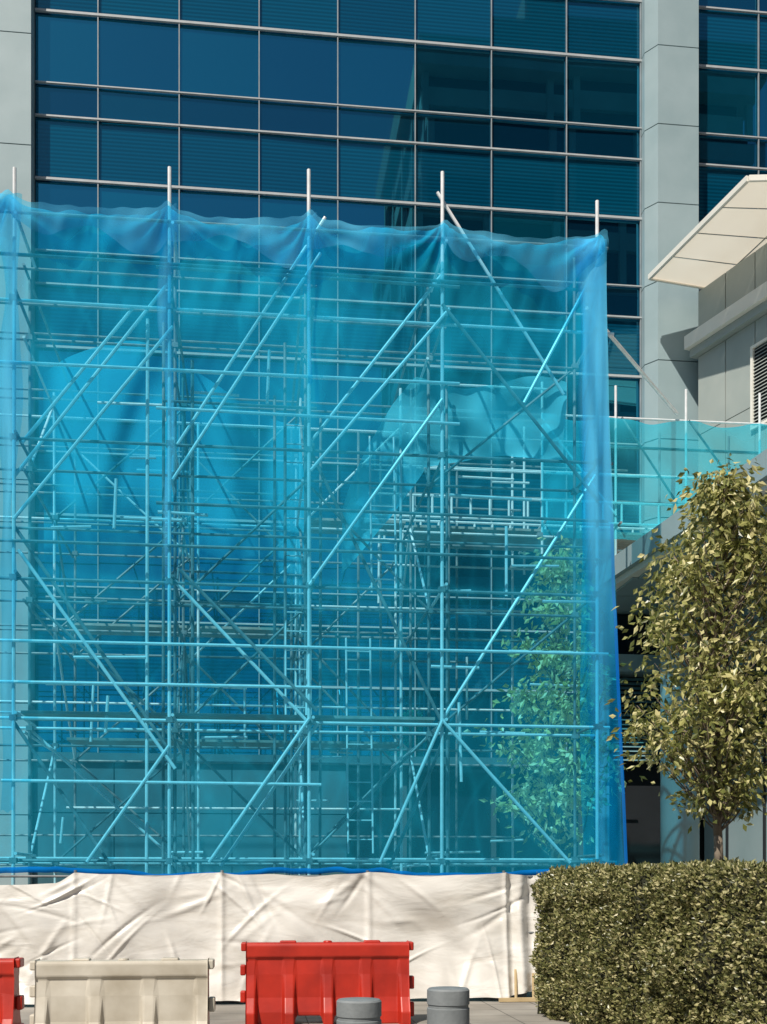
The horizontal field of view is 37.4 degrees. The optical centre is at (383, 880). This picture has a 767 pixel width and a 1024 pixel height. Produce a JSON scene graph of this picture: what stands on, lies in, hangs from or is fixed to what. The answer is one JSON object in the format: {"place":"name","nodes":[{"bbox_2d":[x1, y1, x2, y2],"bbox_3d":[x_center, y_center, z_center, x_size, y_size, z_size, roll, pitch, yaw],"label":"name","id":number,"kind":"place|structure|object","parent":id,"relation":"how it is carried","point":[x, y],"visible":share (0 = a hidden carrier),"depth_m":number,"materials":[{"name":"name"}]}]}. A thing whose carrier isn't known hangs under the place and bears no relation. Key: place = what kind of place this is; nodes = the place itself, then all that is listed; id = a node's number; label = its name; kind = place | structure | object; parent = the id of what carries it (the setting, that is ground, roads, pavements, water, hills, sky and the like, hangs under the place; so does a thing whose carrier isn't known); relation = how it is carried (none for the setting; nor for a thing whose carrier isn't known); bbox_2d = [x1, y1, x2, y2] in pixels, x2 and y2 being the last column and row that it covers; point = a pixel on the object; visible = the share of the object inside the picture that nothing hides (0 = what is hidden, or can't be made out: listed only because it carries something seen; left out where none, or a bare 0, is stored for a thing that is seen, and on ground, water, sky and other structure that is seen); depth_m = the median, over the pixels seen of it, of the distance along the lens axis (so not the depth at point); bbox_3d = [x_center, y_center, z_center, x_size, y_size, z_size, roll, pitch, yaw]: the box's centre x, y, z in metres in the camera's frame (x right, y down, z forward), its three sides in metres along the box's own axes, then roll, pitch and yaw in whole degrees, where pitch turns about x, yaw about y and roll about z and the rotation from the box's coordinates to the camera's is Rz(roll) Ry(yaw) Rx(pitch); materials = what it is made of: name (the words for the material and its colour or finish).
{"place":"outdoors","nodes":[
{"label":"outdoors","id":0,"kind":"place"},
{"bbox_2d":[20,991,574,1023],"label":"paved forecourt","id":1,"kind":"structure","parent":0,"point":[489,1011],"depth_m":13.55,"materials":[{"name":"grey concrete"}]},
{"bbox_2d":[0,956,23,1023],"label":"red traffic barrier","id":2,"kind":"object","parent":1,"relation":"on","point":[11,1002],"visible":1,"depth_m":10.86,"materials":[{"name":"plastic"}]},
{"bbox_2d":[30,957,215,1023],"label":"white traffic barrier","id":3,"kind":"object","parent":1,"relation":"on","point":[169,990],"visible":1,"depth_m":10.64,"materials":[{"name":"plastic"}]},
{"bbox_2d":[0,870,547,1003],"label":"sheeted fence","id":4,"kind":"object","parent":1,"relation":"on","point":[475,935],"visible":0.71,"depth_m":14.79,"materials":[{"name":"fabric sheeting"}]},
{"bbox_2d":[240,940,413,1023],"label":"red traffic barrier","id":5,"kind":"object","parent":1,"relation":"on","point":[288,981],"visible":0.95,"depth_m":12.64,"materials":[{"name":"plastic"}]},
{"bbox_2d":[336,997,381,1023],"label":"bollard","id":6,"kind":"object","parent":1,"relation":"on","point":[358,1010],"visible":1,"depth_m":7.51,"materials":[{"name":"grey concrete"}]},
{"bbox_2d":[0,166,766,884],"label":"scaffolding","id":7,"kind":"object","parent":1,"relation":"on","point":[506,538],"visible":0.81,"depth_m":16.37,"materials":[{"name":"metal"}]},
{"bbox_2d":[0,194,749,874],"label":"scaffold netting","id":8,"kind":"object","parent":7,"relation":"attached to","point":[482,412],"visible":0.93,"depth_m":17.13,"materials":[{"name":"blue fabric"}]},
{"bbox_2d":[427,986,469,1023],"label":"bollard","id":9,"kind":"object","parent":1,"relation":"on","point":[448,1004],"visible":1,"depth_m":7.88,"materials":[{"name":"grey concrete"}]},
{"bbox_2d":[464,535,646,867],"bbox_3d":[2.620,-1.958,17.937,2.534,7.128,2.246,0,0,35],"label":"tree","id":10,"kind":"object","parent":1,"relation":"on","point":[547,770],"visible":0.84,"depth_m":17.77,"materials":[{"name":"green plant"}]},
{"bbox_2d":[528,856,766,1023],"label":"clipped hedge","id":11,"kind":"object","parent":1,"relation":"on","point":[670,942],"visible":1,"depth_m":10.87,"materials":[{"name":"green plant"}]},
{"bbox_2d":[660,586,699,863],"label":"round column","id":12,"kind":"structure","parent":1,"relation":"on","point":[678,842],"depth_m":19.45,"materials":[{"name":"grey concrete"}]},
{"bbox_2d":[605,453,766,862],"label":"tree","id":13,"kind":"object","parent":1,"relation":"on","point":[721,503],"visible":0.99,"depth_m":12.99,"materials":[{"name":"green plant"}]},
{"bbox_2d":[40,0,702,269],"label":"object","id":14,"kind":"object","parent":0,"point":[327,138],"depth_m":26.13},
{"bbox_2d":[593,582,766,864],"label":"walls","id":15,"kind":"structure","parent":0,"point":[642,803],"depth_m":21.68,"materials":[{"name":"grey paint"}]},
{"bbox_2d":[565,449,766,624],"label":"roof","id":16,"kind":"structure","parent":15,"relation":"on","point":[630,570],"depth_m":18.90,"materials":[{"name":"grey metal"}]},
{"bbox_2d":[684,243,766,487],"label":"wall","id":17,"kind":"structure","parent":15,"relation":"on","point":[725,343],"depth_m":24.88,"materials":[{"name":"grey paint"}]},
{"bbox_2d":[648,174,766,288],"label":"roof canopy","id":18,"kind":"object","parent":17,"relation":"on","point":[730,215],"visible":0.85,"depth_m":24.08,"materials":[{"name":"beige metal"}]},
{"label":"ground","id":19,"kind":"structure","parent":0,"visible":0},
{"bbox_2d":[0,0,35,884],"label":"clad pier","id":20,"kind":"structure","parent":19,"relation":"on","point":[17,84],"depth_m":24.85,"materials":[{"name":"grey metal"}]},
{"bbox_2d":[36,0,766,758],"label":"glazing","id":21,"kind":"structure","parent":20,"relation":"attached to","point":[278,66],"depth_m":26.10,"materials":[{"name":"blue glass"}]},
{"bbox_2d":[35,0,766,757],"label":"mullions","id":22,"kind":"object","parent":21,"relation":"attached to","point":[337,198],"visible":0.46,"depth_m":26.02,"materials":[{"name":"metal"}]},
{"bbox_2d":[31,752,595,883],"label":"ground floor wall","id":23,"kind":"structure","parent":19,"relation":"on","point":[476,817],"depth_m":25.65,"materials":[{"name":"stone"}]},
{"bbox_2d":[639,0,698,532],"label":"clad pier","id":24,"kind":"structure","parent":19,"relation":"on","point":[669,132],"depth_m":26.41,"materials":[{"name":"grey metal"}]}
]}

